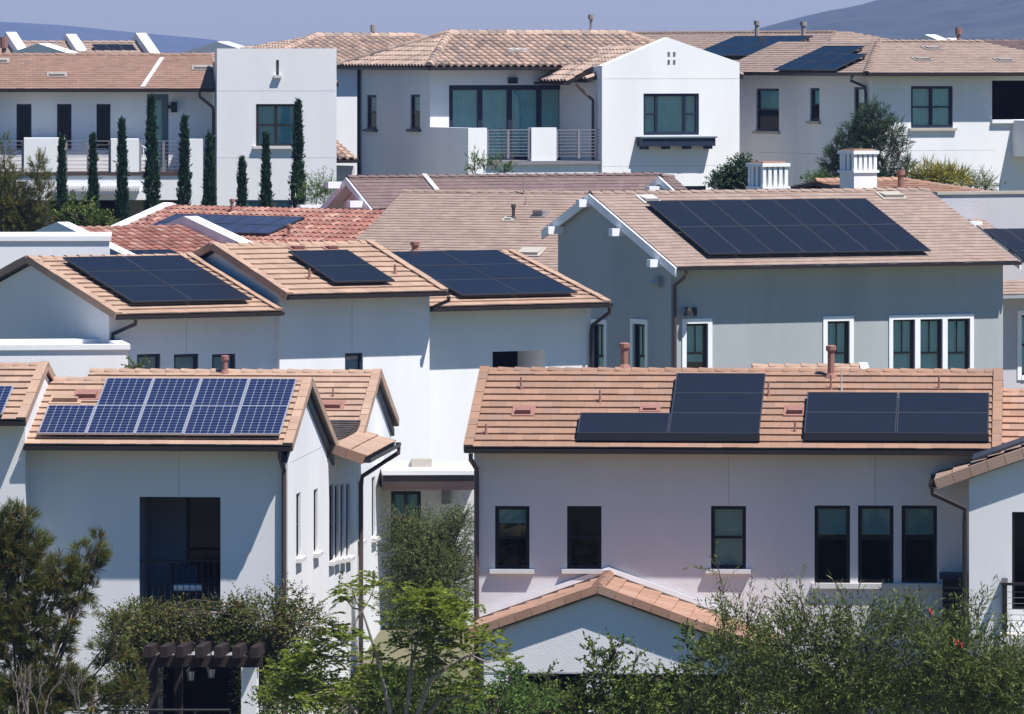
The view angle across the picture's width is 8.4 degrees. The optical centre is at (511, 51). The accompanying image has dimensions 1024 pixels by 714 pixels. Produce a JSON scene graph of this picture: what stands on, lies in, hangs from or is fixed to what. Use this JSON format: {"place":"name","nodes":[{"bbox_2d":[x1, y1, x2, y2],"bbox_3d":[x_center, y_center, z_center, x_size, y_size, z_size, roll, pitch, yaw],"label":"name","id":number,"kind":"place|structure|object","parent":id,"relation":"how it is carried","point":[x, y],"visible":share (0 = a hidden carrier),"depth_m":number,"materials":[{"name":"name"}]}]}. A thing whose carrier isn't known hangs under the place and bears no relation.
{"place":"outdoors","nodes":[
{"label":"outdoors","id":0,"kind":"place"},
{"bbox_2d":[0,22,222,52],"bbox_3d":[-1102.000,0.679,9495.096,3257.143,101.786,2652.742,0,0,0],"label":"hill","id":1,"kind":"structure","parent":0,"point":[47,32],"depth_m":9050.07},
{"bbox_2d":[329,626,473,713],"bbox_3d":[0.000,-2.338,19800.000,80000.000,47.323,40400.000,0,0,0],"label":"ground","id":2,"kind":"structure","parent":0,"point":[384,636],"depth_m":154.11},
{"bbox_2d":[0,130,58,231],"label":"pine tree","id":3,"kind":"object","parent":2,"relation":"on","point":[13,215],"visible":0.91,"depth_m":213.64,"materials":[{"name":"green plant"}]},
{"bbox_2d":[9,658,86,713],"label":"bare shrub","id":4,"kind":"object","parent":2,"relation":"on","point":[30,690],"visible":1,"depth_m":116.04,"materials":[{"name":"plant"}]},
{"bbox_2d":[0,232,111,268],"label":"parapet block","id":5,"kind":"structure","parent":2,"relation":"on","point":[14,246],"depth_m":175.11,"materials":[{"name":"paint"}]},
{"bbox_2d":[54,133,71,221],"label":"cypress tree","id":6,"kind":"object","parent":2,"relation":"on","point":[61,183],"visible":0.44,"depth_m":221.91,"materials":[{"name":"green plant"}]},
{"bbox_2d":[0,339,129,376],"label":"parapet block","id":7,"kind":"structure","parent":2,"relation":"on","point":[73,357],"depth_m":160.35,"materials":[{"name":"paint"}]},
{"bbox_2d":[0,496,151,713],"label":"pine tree","id":8,"kind":"object","parent":2,"relation":"on","point":[51,581],"visible":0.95,"depth_m":121.76,"materials":[{"name":"green plant"}]},
{"bbox_2d":[11,44,140,52],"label":"villa","id":9,"kind":"object","parent":2,"relation":"on","point":[44,48],"visible":0.16,"depth_m":250.25,"materials":[{"name":"paint"}]},
{"bbox_2d":[0,32,159,52],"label":"villa","id":10,"kind":"object","parent":2,"relation":"on","point":[10,42],"visible":0.12,"depth_m":267.92,"materials":[{"name":"white paint"}]},
{"bbox_2d":[52,186,124,226],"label":"shrub","id":11,"kind":"object","parent":2,"relation":"on","point":[92,219],"visible":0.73,"depth_m":215.92,"materials":[{"name":"green plant"}]},
{"bbox_2d":[85,131,101,225],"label":"cypress tree","id":12,"kind":"object","parent":2,"relation":"on","point":[93,185],"visible":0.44,"depth_m":221.91,"materials":[{"name":"green plant"}]},
{"bbox_2d":[112,115,131,220],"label":"cypress tree","id":13,"kind":"object","parent":2,"relation":"on","point":[122,206],"visible":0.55,"depth_m":221.90,"materials":[{"name":"green plant"}]},
{"bbox_2d":[34,216,251,254],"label":"townhouse","id":14,"kind":"structure","parent":2,"relation":"on","point":[183,234],"depth_m":182.47,"materials":[{"name":"red tile"}]},
{"bbox_2d":[66,709,230,713],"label":"garden fence","id":15,"kind":"object","parent":2,"relation":"on","point":[159,710],"visible":0.6,"depth_m":130.98,"materials":[{"name":"black metal"}]},
{"bbox_2d":[141,91,163,210],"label":"cypress tree","id":16,"kind":"object","parent":2,"relation":"on","point":[151,188],"visible":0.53,"depth_m":221.93,"materials":[{"name":"green plant"}]},
{"bbox_2d":[0,48,335,231],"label":"villa","id":17,"kind":"object","parent":2,"relation":"on","point":[46,99],"visible":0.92,"depth_m":227.73,"materials":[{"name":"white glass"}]},
{"bbox_2d":[17,104,30,149],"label":"window","id":18,"kind":"structure","parent":17,"relation":"in","point":[23,110],"depth_m":228.63,"materials":[{"name":"black glass"}]},
{"bbox_2d":[57,104,70,149],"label":"window","id":19,"kind":"structure","parent":17,"relation":"in","point":[63,110],"depth_m":228.74,"materials":[{"name":"black glass"}]},
{"bbox_2d":[96,104,109,149],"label":"window","id":20,"kind":"structure","parent":17,"relation":"in","point":[102,110],"depth_m":228.85,"materials":[{"name":"black glass"}]},
{"bbox_2d":[147,94,167,170],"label":"balcony door","id":21,"kind":"structure","parent":17,"relation":"in","point":[161,111],"depth_m":228.96,"materials":[{"name":"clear glass"}]},
{"bbox_2d":[253,104,294,148],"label":"window","id":22,"kind":"structure","parent":17,"relation":"in","point":[278,119],"depth_m":227.40,"materials":[{"name":"glass"}]},
{"bbox_2d":[175,113,192,204],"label":"cypress tree","id":23,"kind":"object","parent":2,"relation":"on","point":[183,189],"visible":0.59,"depth_m":221.93,"materials":[{"name":"green plant"}]},
{"bbox_2d":[0,355,400,713],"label":"townhouse","id":24,"kind":"structure","parent":2,"relation":"on","point":[299,498],"depth_m":140.90,"materials":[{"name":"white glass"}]},
{"bbox_2d":[37,378,296,435],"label":"solar array","id":25,"kind":"object","parent":24,"relation":"on","point":[195,406],"visible":1,"depth_m":141.05,"materials":[{"name":"blue glass"}]},
{"bbox_2d":[169,564,205,605],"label":"armchair","id":26,"kind":"object","parent":24,"relation":"on","point":[200,587],"visible":0.88,"depth_m":141.09,"materials":[{"name":"brown wood"}]},
{"bbox_2d":[163,655,240,713],"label":"patio door","id":27,"kind":"structure","parent":24,"relation":"in","point":[202,693],"depth_m":142.65,"materials":[{"name":"black glass"}]},
{"bbox_2d":[187,497,219,585],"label":"balcony door","id":28,"kind":"structure","parent":24,"relation":"in","point":[203,513],"depth_m":141.96,"materials":[{"name":"black glass"}]},
{"bbox_2d":[200,130,216,205],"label":"cypress tree","id":29,"kind":"object","parent":2,"relation":"on","point":[209,196],"visible":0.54,"depth_m":221.89,"materials":[{"name":"green plant"}]},
{"bbox_2d":[182,42,244,52],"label":"villa","id":30,"kind":"object","parent":2,"relation":"on","point":[209,48],"depth_m":262.31,"materials":[{"name":"paint"}]},
{"bbox_2d":[144,631,284,713],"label":"pergola","id":31,"kind":"object","parent":2,"relation":"on","point":[179,659],"visible":0.68,"depth_m":135.42,"materials":[{"name":"brown wood"}]},
{"bbox_2d":[85,572,343,713],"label":"climbing vine","id":32,"kind":"object","parent":31,"relation":"on","point":[146,630],"visible":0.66,"depth_m":136.27,"materials":[{"name":"green plant"}]},
{"bbox_2d":[234,155,248,205],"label":"cypress tree","id":33,"kind":"object","parent":2,"relation":"on","point":[242,189],"visible":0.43,"depth_m":221.95,"materials":[{"name":"green plant"}]},
{"bbox_2d":[111,199,383,242],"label":"townhouse","id":34,"kind":"structure","parent":2,"relation":"on","point":[324,224],"depth_m":209.74,"materials":[{"name":"red tile"}]},
{"bbox_2d":[152,214,304,234],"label":"solar array","id":35,"kind":"object","parent":34,"relation":"on","point":[244,224],"visible":0.62,"depth_m":210.91,"materials":[{"name":"glass"}]},
{"bbox_2d":[257,130,274,206],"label":"cypress tree","id":36,"kind":"object","parent":2,"relation":"on","point":[266,197],"visible":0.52,"depth_m":221.91,"materials":[{"name":"green plant"}]},
{"bbox_2d":[287,98,306,207],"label":"cypress tree","id":37,"kind":"object","parent":2,"relation":"on","point":[297,164],"visible":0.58,"depth_m":221.94,"materials":[{"name":"green plant"}]},
{"bbox_2d":[0,239,612,460],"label":"townhouse","id":38,"kind":"structure","parent":2,"relation":"on","point":[429,346],"depth_m":166.98,"materials":[{"name":"white paint"}]},
{"bbox_2d":[137,354,159,368],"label":"window","id":39,"kind":"structure","parent":38,"relation":"in","point":[155,363],"depth_m":163.79,"materials":[{"name":"black glass"}]},
{"bbox_2d":[63,255,251,302],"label":"solar array","id":40,"kind":"object","parent":38,"relation":"on","point":[156,278],"visible":1,"depth_m":165.33,"materials":[{"name":"glass"}]},
{"bbox_2d":[174,354,197,368],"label":"window","id":41,"kind":"structure","parent":38,"relation":"in","point":[188,361],"depth_m":164.31,"materials":[{"name":"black glass"}]},
{"bbox_2d":[288,250,394,283],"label":"solar array","id":42,"kind":"object","parent":38,"relation":"on","point":[340,266],"visible":1,"depth_m":167.34,"materials":[{"name":"glass"}]},
{"bbox_2d":[345,353,361,369],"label":"window","id":43,"kind":"structure","parent":38,"relation":"in","point":[352,360],"depth_m":166.82,"materials":[{"name":"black glass"}]},
{"bbox_2d":[392,250,576,296],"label":"solar array","id":44,"kind":"object","parent":38,"relation":"on","point":[475,272],"visible":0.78,"depth_m":171.52,"materials":[{"name":"glass"}]},
{"bbox_2d":[290,166,342,204],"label":"shrub","id":45,"kind":"object","parent":2,"relation":"on","point":[323,190],"visible":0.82,"depth_m":219.77,"materials":[{"name":"green plant"}]},
{"bbox_2d":[212,25,426,181],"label":"villa","id":46,"kind":"object","parent":2,"relation":"on","point":[345,45],"visible":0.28,"depth_m":243.66,"materials":[{"name":"brown tile"}]},
{"bbox_2d":[243,651,479,713],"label":"shrub","id":47,"kind":"object","parent":2,"relation":"on","point":[398,684],"visible":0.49,"depth_m":129.80,"materials":[{"name":"green plant"}]},
{"bbox_2d":[254,570,523,713],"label":"jacaranda tree","id":48,"kind":"object","parent":2,"relation":"on","point":[448,612],"visible":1,"depth_m":126.93,"materials":[{"name":"green plant"}]},
{"bbox_2d":[368,495,473,679],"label":"olive tree","id":49,"kind":"object","parent":2,"relation":"on","point":[420,554],"visible":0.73,"depth_m":150.84,"materials":[{"name":"green plant"}]},
{"bbox_2d":[381,458,473,625],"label":"entrance porch","id":50,"kind":"object","parent":2,"relation":"on","point":[437,483],"visible":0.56,"depth_m":158.00,"materials":[{"name":"white paint"}]},
{"bbox_2d":[391,491,420,543],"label":"glass door","id":51,"kind":"structure","parent":50,"relation":"in","point":[398,497],"depth_m":158.17,"materials":[{"name":"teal glass"}]},
{"bbox_2d":[355,187,587,271],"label":"house","id":52,"kind":"structure","parent":2,"relation":"on","point":[450,220],"depth_m":204.41,"materials":[{"name":"beige tile"}]},
{"bbox_2d":[297,172,663,209],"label":"house","id":53,"kind":"structure","parent":2,"relation":"on","point":[378,192],"depth_m":216.39,"materials":[{"name":"tile"}]},
{"bbox_2d":[644,174,686,190],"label":"dormer gable","id":54,"kind":"structure","parent":53,"relation":"attached to","point":[665,182],"depth_m":205.27,"materials":[{"name":"tile"}]},
{"bbox_2d":[463,145,516,173],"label":"shrub","id":55,"kind":"object","parent":2,"relation":"on","point":[482,161],"visible":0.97,"depth_m":222.04,"materials":[{"name":"green plant"}]},
{"bbox_2d":[446,659,561,713],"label":"shrub","id":56,"kind":"object","parent":2,"relation":"on","point":[509,670],"visible":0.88,"depth_m":130.94,"materials":[{"name":"green plant"}]},
{"bbox_2d":[336,15,743,189],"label":"villa","id":57,"kind":"object","parent":2,"relation":"on","point":[567,101],"visible":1,"depth_m":232.46,"materials":[{"name":"white paint"}]},
{"bbox_2d":[362,95,377,131],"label":"window","id":58,"kind":"structure","parent":57,"relation":"in","point":[371,98],"depth_m":236.81,"materials":[{"name":"black glass"}]},
{"bbox_2d":[406,94,420,131],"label":"window","id":59,"kind":"structure","parent":57,"relation":"in","point":[415,99],"depth_m":233.36,"materials":[{"name":"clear glass"}]},
{"bbox_2d":[449,85,559,159],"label":"sliding door","id":60,"kind":"structure","parent":57,"relation":"in","point":[500,108],"depth_m":233.14,"materials":[{"name":"teal glass"}]},
{"bbox_2d":[643,93,697,134],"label":"window","id":61,"kind":"structure","parent":57,"relation":"in","point":[674,113],"depth_m":232.00,"materials":[{"name":"teal glass"}]},
{"bbox_2d":[453,628,677,713],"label":"shrub","id":62,"kind":"object","parent":2,"relation":"on","point":[628,703],"visible":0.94,"depth_m":131.91,"materials":[{"name":"green plant"}]},
{"bbox_2d":[473,673,692,713],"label":"hedge","id":63,"kind":"object","parent":2,"relation":"on","point":[659,705],"visible":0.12,"depth_m":134.51,"materials":[{"name":"green plant"}]},
{"bbox_2d":[654,618,735,713],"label":"shrub","id":64,"kind":"object","parent":2,"relation":"on","point":[673,676],"visible":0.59,"depth_m":131.08,"materials":[{"name":"green plant"}]},
{"bbox_2d":[703,151,757,189],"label":"shrub","id":65,"kind":"object","parent":2,"relation":"on","point":[731,176],"visible":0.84,"depth_m":213.62,"materials":[{"name":"green plant"}]},
{"bbox_2d":[665,541,809,713],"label":"oleander","id":66,"kind":"object","parent":2,"relation":"on","point":[736,669],"visible":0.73,"depth_m":128.86,"materials":[{"name":"green plant"}]},
{"bbox_2d":[463,342,1023,713],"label":"townhouse","id":67,"kind":"structure","parent":2,"relation":"on","point":[574,539],"depth_m":139.64,"materials":[{"name":"white concrete"}]},
{"bbox_2d":[490,506,533,573],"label":"window","id":68,"kind":"structure","parent":67,"relation":"in","point":[511,522],"depth_m":140.03,"materials":[{"name":"black glass"}]},
{"bbox_2d":[562,506,605,573],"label":"window","id":69,"kind":"structure","parent":67,"relation":"in","point":[583,522],"depth_m":139.89,"materials":[{"name":"black glass"}]},
{"bbox_2d":[521,673,732,713],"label":"garage door","id":70,"kind":"structure","parent":67,"relation":"in","point":[564,676],"depth_m":139.59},
{"bbox_2d":[577,373,765,442],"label":"solar array","id":71,"kind":"object","parent":67,"relation":"on","point":[716,407],"visible":1,"depth_m":140.23,"materials":[{"name":"glass"}]},
{"bbox_2d":[706,506,750,573],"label":"window","id":72,"kind":"structure","parent":67,"relation":"in","point":[728,523],"depth_m":139.76,"materials":[{"name":"black glass"}]},
{"bbox_2d":[815,505,849,582],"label":"window","id":73,"kind":"structure","parent":67,"relation":"in","point":[832,523],"depth_m":139.52,"materials":[{"name":"black glass"}]},
{"bbox_2d":[858,505,892,582],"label":"window","id":74,"kind":"structure","parent":67,"relation":"in","point":[875,523],"depth_m":139.45,"materials":[{"name":"black glass"}]},
{"bbox_2d":[804,392,988,442],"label":"solar array","id":75,"kind":"object","parent":67,"relation":"on","point":[934,417],"visible":1,"depth_m":139.95,"materials":[{"name":"glass"}]},
{"bbox_2d":[902,505,936,582],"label":"window","id":76,"kind":"structure","parent":67,"relation":"in","point":[919,523],"depth_m":139.42,"materials":[{"name":"black glass"}]},
{"bbox_2d":[631,21,891,60],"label":"villa","id":77,"kind":"object","parent":2,"relation":"on","point":[702,40],"visible":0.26,"depth_m":249.94,"materials":[{"name":"beige tile"}]},
{"bbox_2d":[703,36,812,56],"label":"solar array","id":78,"kind":"object","parent":77,"relation":"on","point":[734,46],"visible":0.65,"depth_m":247.41,"materials":[{"name":"glass"}]},
{"bbox_2d":[541,187,1021,368],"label":"grey house","id":79,"kind":"structure","parent":2,"relation":"on","point":[676,296],"depth_m":186.72,"materials":[{"name":"grey paint"}]},
{"bbox_2d":[591,319,606,367],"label":"window","id":80,"kind":"structure","parent":79,"relation":"in","point":[600,329],"depth_m":187.70,"materials":[{"name":"teal glass"}]},
{"bbox_2d":[630,319,647,367],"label":"window","id":81,"kind":"structure","parent":79,"relation":"in","point":[641,325],"depth_m":185.74,"materials":[{"name":"teal glass"}]},
{"bbox_2d":[682,318,711,367],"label":"window","id":82,"kind":"structure","parent":79,"relation":"in","point":[693,330],"depth_m":184.47,"materials":[{"name":"teal glass"}]},
{"bbox_2d":[646,198,930,254],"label":"solar array","id":83,"kind":"object","parent":79,"relation":"on","point":[769,226],"visible":1,"depth_m":187.31,"materials":[{"name":"glass"}]},
{"bbox_2d":[823,316,853,363],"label":"window","id":84,"kind":"structure","parent":79,"relation":"in","point":[835,328],"depth_m":186.55,"materials":[{"name":"teal glass"}]},
{"bbox_2d":[893,319,912,368],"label":"window","id":85,"kind":"structure","parent":79,"relation":"in","point":[902,329],"depth_m":187.51,"materials":[{"name":"teal glass"}]},
{"bbox_2d":[920,319,940,368],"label":"window","id":86,"kind":"structure","parent":79,"relation":"in","point":[930,329],"depth_m":187.93,"materials":[{"name":"teal glass"}]},
{"bbox_2d":[948,319,967,368],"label":"window","id":87,"kind":"structure","parent":79,"relation":"in","point":[957,328],"depth_m":188.34,"materials":[{"name":"teal glass"}]},
{"bbox_2d":[737,562,942,713],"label":"oleander","id":88,"kind":"object","parent":2,"relation":"on","point":[816,687],"visible":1,"depth_m":126.84,"materials":[{"name":"green plant"}]},
{"bbox_2d":[671,659,1023,713],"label":"hedge","id":89,"kind":"object","parent":2,"relation":"on","point":[879,711],"visible":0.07,"depth_m":131.36,"materials":[{"name":"green plant"}]},
{"bbox_2d":[746,149,989,191],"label":"townhouse","id":90,"kind":"structure","parent":2,"relation":"on","point":[858,168],"depth_m":207.44,"materials":[{"name":"white tile"}]},
{"bbox_2d":[815,90,921,180],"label":"tree","id":91,"kind":"object","parent":2,"relation":"on","point":[862,133],"visible":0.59,"depth_m":215.81,"materials":[{"name":"green plant"}]},
{"bbox_2d":[737,39,1023,190],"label":"villa","id":92,"kind":"object","parent":2,"relation":"on","point":[962,101],"visible":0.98,"depth_m":231.26,"materials":[{"name":"white paint"}]},
{"bbox_2d":[752,88,779,133],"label":"window","id":93,"kind":"structure","parent":92,"relation":"in","point":[767,99],"depth_m":235.71,"materials":[{"name":"black glass"}]},
{"bbox_2d":[806,88,820,123],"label":"window","id":94,"kind":"structure","parent":92,"relation":"in","point":[814,91],"depth_m":232.74,"materials":[{"name":"black glass"}]},
{"bbox_2d":[773,46,867,72],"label":"solar array","id":95,"kind":"object","parent":92,"relation":"on","point":[829,58],"visible":1,"depth_m":232.17,"materials":[{"name":"glass"}]},
{"bbox_2d":[908,86,956,130],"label":"window","id":96,"kind":"structure","parent":92,"relation":"in","point":[931,106],"depth_m":230.08,"materials":[{"name":"teal glass"}]},
{"bbox_2d":[904,154,978,186],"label":"bush","id":97,"kind":"object","parent":2,"relation":"on","point":[940,173],"visible":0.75,"depth_m":214.70,"materials":[{"name":"green plant"}]},
{"bbox_2d":[877,574,1023,713],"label":"oleander","id":98,"kind":"object","parent":2,"relation":"on","point":[964,664],"visible":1,"depth_m":126.78,"materials":[{"name":"green plant"}]},
{"bbox_2d":[929,443,1023,713],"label":"townhouse","id":99,"kind":"structure","parent":2,"relation":"on","point":[996,521],"depth_m":136.46,"materials":[{"name":"white paint"}]},
{"bbox_2d":[972,437,1023,460],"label":"solar array","id":100,"kind":"object","parent":99,"relation":"on","point":[998,448],"visible":1,"depth_m":136.88,"materials":[{"name":"black glass"}]},
{"bbox_2d":[1012,512,1023,609],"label":"balcony door","id":101,"kind":"structure","parent":99,"relation":"in","point":[1017,517],"depth_m":136.52,"materials":[{"name":"black glass"}]},
{"bbox_2d":[932,191,1023,388],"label":"grey house","id":102,"kind":"structure","parent":2,"relation":"on","point":[981,210],"depth_m":198.24,"materials":[{"name":"white paint"}]},
{"bbox_2d":[983,228,1023,261],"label":"solar array","id":103,"kind":"object","parent":102,"relation":"on","point":[1010,239],"visible":0.94,"depth_m":196.94,"materials":[{"name":"glass"}]},
{"bbox_2d":[1017,310,1023,379],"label":"window","id":104,"kind":"structure","parent":102,"relation":"in","point":[1020,314],"depth_m":193.23,"materials":[{"name":"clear glass"}]},
{"bbox_2d":[953,164,1007,190],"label":"shrub","id":105,"kind":"object","parent":2,"relation":"on","point":[985,184],"visible":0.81,"depth_m":215.88,"materials":[{"name":"green plant"}]},
{"bbox_2d":[955,27,1023,49],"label":"villa","id":106,"kind":"object","parent":2,"relation":"on","point":[1017,44],"visible":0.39,"depth_m":265.49,"materials":[{"name":"tile"}]},
{"bbox_2d":[0,0,875,46],"label":"sky","id":107,"kind":"structure","parent":0,"point":[245,23],"materials":[{"name":"blue"}]},
{"bbox_2d":[751,362,868,368],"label":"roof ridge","id":108,"kind":"structure","parent":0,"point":[862,365],"depth_m":159.97,"materials":[{"name":"beige tile"}]},
{"bbox_2d":[751,0,1023,39],"bbox_3d":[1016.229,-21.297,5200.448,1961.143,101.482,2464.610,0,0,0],"label":"hill","id":109,"kind":"structure","parent":0,"point":[972,19],"depth_m":4563.21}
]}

